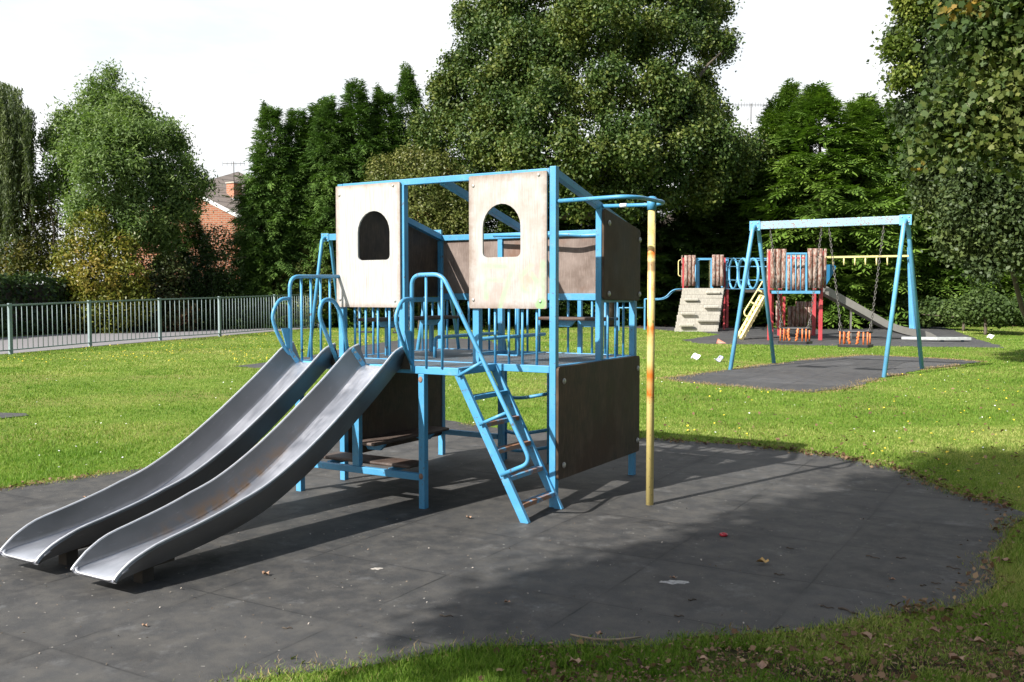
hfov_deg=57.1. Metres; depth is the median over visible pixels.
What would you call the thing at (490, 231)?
cypress tree
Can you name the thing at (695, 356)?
paper litter
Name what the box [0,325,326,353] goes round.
road
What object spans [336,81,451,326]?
cypress tree
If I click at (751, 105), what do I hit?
roof aerial
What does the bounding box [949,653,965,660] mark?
fallen leaf
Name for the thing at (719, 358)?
snack wrapper
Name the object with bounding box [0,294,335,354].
railing fence
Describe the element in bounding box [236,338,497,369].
swing mat
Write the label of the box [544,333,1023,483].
fallen leaves
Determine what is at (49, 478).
fallen leaves
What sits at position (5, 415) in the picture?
corner mat
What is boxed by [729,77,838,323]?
cypress tree
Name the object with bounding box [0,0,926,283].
sky
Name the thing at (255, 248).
cypress tree
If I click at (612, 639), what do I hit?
fallen stick
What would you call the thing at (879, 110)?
cypress tree
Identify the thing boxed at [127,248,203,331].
shrub
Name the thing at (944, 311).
bramble bank
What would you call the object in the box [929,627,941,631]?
fallen leaf
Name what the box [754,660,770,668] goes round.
fallen leaf
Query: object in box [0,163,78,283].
bronze shrub
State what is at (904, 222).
swing frame
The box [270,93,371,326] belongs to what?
cypress tree
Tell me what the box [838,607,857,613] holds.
twig
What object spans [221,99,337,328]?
cypress tree
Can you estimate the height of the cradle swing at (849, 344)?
2.590 m
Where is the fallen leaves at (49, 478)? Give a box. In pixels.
[0,464,147,490]
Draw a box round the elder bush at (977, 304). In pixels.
[957,282,1023,334]
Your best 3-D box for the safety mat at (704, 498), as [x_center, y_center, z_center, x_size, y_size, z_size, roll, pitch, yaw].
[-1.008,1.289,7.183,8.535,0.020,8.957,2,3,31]
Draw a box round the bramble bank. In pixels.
[884,292,1023,330]
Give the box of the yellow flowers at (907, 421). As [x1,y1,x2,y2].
[687,373,1019,486]
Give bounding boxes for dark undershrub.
[324,281,628,327]
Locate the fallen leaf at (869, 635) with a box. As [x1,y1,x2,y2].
[861,631,876,639]
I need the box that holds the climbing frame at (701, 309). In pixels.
[618,247,936,339]
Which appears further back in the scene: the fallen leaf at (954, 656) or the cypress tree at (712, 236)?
the cypress tree at (712, 236)
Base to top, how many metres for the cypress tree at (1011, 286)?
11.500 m
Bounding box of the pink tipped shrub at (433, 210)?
[358,141,484,329]
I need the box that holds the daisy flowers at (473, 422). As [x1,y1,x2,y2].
[35,346,1006,473]
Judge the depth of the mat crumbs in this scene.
5.12 m
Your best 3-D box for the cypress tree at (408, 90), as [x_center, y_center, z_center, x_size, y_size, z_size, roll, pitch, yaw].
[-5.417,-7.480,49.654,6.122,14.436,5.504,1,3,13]
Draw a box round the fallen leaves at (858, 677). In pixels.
[478,576,1023,681]
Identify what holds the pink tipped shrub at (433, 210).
on the ground at (732, 655)
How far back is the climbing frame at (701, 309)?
36.52 m
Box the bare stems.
[26,174,67,257]
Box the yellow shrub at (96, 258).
[46,199,157,333]
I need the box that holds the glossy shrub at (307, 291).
[259,226,336,327]
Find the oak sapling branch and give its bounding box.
[869,0,1023,317]
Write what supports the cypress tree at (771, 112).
on the ground at (732, 655)
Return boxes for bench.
[901,337,970,341]
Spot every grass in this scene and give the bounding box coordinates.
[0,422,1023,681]
[522,603,1023,681]
[654,354,989,392]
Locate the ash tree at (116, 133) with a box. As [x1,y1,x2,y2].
[19,57,223,279]
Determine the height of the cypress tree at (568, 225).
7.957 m
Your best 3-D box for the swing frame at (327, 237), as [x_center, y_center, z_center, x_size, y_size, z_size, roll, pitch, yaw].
[-3.519,-1.182,24.302,3.561,3.306,3.995,1,3,11]
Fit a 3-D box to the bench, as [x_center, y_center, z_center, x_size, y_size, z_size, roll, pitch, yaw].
[14.541,-0.051,32.243,2.188,0.165,0.488,0,3,3]
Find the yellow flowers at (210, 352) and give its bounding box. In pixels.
[8,328,576,362]
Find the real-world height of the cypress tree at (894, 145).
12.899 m
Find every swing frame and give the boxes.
[307,230,460,356]
[728,214,923,377]
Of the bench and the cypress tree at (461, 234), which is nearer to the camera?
the bench
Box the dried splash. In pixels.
[661,580,688,584]
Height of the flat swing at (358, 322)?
2.481 m
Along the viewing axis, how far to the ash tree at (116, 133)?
41.93 m
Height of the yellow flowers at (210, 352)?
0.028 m
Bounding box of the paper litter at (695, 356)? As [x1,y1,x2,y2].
[691,353,699,359]
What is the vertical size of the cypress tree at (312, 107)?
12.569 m
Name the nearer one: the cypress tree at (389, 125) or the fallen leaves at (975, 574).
the fallen leaves at (975, 574)
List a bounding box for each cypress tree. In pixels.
[147,236,209,327]
[167,214,230,326]
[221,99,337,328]
[221,141,303,327]
[227,107,338,327]
[256,95,370,326]
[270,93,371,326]
[283,77,392,327]
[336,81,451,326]
[362,152,490,326]
[379,61,452,325]
[448,218,547,325]
[483,199,640,326]
[520,196,657,326]
[575,207,696,325]
[618,187,755,326]
[637,190,786,326]
[672,139,804,325]
[704,94,822,325]
[725,80,927,328]
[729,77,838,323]
[795,96,941,325]
[834,91,934,325]
[839,134,1020,326]
[868,97,953,325]
[894,212,1023,326]
[931,216,1023,325]
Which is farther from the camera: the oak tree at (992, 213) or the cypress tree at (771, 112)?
the cypress tree at (771, 112)
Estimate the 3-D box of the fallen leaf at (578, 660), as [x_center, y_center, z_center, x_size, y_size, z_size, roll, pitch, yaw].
[0.276,1.394,4.111,0.057,0.019,0.039,2,3,31]
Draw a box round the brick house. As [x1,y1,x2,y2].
[129,161,247,283]
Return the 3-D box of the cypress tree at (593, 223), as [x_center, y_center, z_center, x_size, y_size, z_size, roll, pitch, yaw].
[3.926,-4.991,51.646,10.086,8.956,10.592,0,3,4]
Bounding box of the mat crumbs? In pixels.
[0,461,989,672]
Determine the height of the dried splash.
0.002 m
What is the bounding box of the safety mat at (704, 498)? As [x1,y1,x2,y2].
[0,420,1023,681]
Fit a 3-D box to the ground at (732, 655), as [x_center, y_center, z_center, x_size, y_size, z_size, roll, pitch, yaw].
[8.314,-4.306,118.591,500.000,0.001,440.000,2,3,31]
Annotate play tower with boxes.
[0,166,664,583]
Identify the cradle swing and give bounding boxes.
[770,227,821,343]
[828,225,884,347]
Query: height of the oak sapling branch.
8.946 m
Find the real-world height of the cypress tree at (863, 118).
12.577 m
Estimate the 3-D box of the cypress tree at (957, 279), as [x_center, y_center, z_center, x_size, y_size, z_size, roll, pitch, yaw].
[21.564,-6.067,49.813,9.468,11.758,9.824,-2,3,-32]
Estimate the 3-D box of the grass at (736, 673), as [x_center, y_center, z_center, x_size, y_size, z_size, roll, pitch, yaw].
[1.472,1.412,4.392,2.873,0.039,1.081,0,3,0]
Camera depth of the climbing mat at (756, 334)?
35.25 m
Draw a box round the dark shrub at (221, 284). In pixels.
[172,221,256,329]
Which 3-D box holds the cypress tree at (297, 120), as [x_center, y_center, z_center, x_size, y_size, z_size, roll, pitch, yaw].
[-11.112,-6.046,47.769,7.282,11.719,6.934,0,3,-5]
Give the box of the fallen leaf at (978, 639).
[968,636,985,642]
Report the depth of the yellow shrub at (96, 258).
39.58 m
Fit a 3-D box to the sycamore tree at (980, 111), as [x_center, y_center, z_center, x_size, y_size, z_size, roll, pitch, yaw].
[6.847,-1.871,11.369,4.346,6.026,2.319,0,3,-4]
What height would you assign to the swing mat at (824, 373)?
0.020 m
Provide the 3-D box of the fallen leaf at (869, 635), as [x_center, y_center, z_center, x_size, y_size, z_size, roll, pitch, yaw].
[1.666,1.376,4.402,0.076,0.026,0.046,2,3,31]
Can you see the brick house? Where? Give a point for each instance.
(227, 183)
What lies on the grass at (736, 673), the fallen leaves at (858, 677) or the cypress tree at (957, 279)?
the fallen leaves at (858, 677)
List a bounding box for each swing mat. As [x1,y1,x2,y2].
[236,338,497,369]
[666,355,979,391]
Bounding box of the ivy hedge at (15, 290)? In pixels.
[0,270,239,336]
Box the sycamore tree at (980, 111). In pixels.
[880,0,1023,202]
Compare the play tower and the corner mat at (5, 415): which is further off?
the corner mat at (5, 415)
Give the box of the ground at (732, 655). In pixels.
[0,323,1023,681]
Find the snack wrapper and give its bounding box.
[715,355,723,361]
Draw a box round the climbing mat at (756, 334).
[611,324,1003,347]
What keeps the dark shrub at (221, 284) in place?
on the ground at (732, 655)
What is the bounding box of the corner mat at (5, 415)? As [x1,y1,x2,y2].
[0,413,28,418]
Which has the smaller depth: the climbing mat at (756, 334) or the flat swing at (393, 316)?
the flat swing at (393, 316)
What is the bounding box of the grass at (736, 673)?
[522,603,1023,681]
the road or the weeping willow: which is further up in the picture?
the weeping willow
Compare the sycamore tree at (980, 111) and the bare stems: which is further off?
the bare stems
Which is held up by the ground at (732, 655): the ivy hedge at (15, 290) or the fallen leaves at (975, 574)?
the ivy hedge at (15, 290)
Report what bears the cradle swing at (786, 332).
hanging from the swing frame at (904, 222)
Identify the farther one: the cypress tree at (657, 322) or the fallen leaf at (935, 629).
the cypress tree at (657, 322)
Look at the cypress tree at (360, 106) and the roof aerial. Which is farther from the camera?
the roof aerial
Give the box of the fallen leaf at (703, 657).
[696,655,707,659]
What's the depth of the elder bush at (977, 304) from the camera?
37.38 m
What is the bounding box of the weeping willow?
[0,81,37,271]
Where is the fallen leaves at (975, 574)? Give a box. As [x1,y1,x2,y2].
[654,437,1022,621]
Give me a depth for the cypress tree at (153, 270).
44.89 m
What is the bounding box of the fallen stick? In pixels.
[570,634,640,640]
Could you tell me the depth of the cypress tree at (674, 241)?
48.15 m
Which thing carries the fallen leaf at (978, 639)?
on the grass at (736, 673)
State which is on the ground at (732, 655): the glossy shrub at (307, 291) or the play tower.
the glossy shrub at (307, 291)
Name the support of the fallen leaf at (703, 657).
on the grass at (736, 673)
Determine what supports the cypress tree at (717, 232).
on the ground at (732, 655)
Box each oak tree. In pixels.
[396,0,782,325]
[866,0,1023,293]
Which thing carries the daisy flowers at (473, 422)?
on the ground at (732, 655)
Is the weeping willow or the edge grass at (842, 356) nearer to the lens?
the edge grass at (842, 356)
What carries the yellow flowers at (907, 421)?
on the ground at (732, 655)
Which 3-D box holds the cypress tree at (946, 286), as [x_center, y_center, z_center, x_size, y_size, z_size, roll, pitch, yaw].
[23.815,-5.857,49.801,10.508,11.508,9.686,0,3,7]
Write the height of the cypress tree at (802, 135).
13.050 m
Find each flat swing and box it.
[357,307,371,332]
[393,303,409,332]
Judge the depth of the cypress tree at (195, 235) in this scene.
45.31 m
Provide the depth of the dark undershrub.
45.51 m
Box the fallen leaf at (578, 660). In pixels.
[569,656,580,662]
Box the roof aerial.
[738,102,766,121]
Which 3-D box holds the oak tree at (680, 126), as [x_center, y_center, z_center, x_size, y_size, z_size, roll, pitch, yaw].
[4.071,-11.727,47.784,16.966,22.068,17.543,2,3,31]

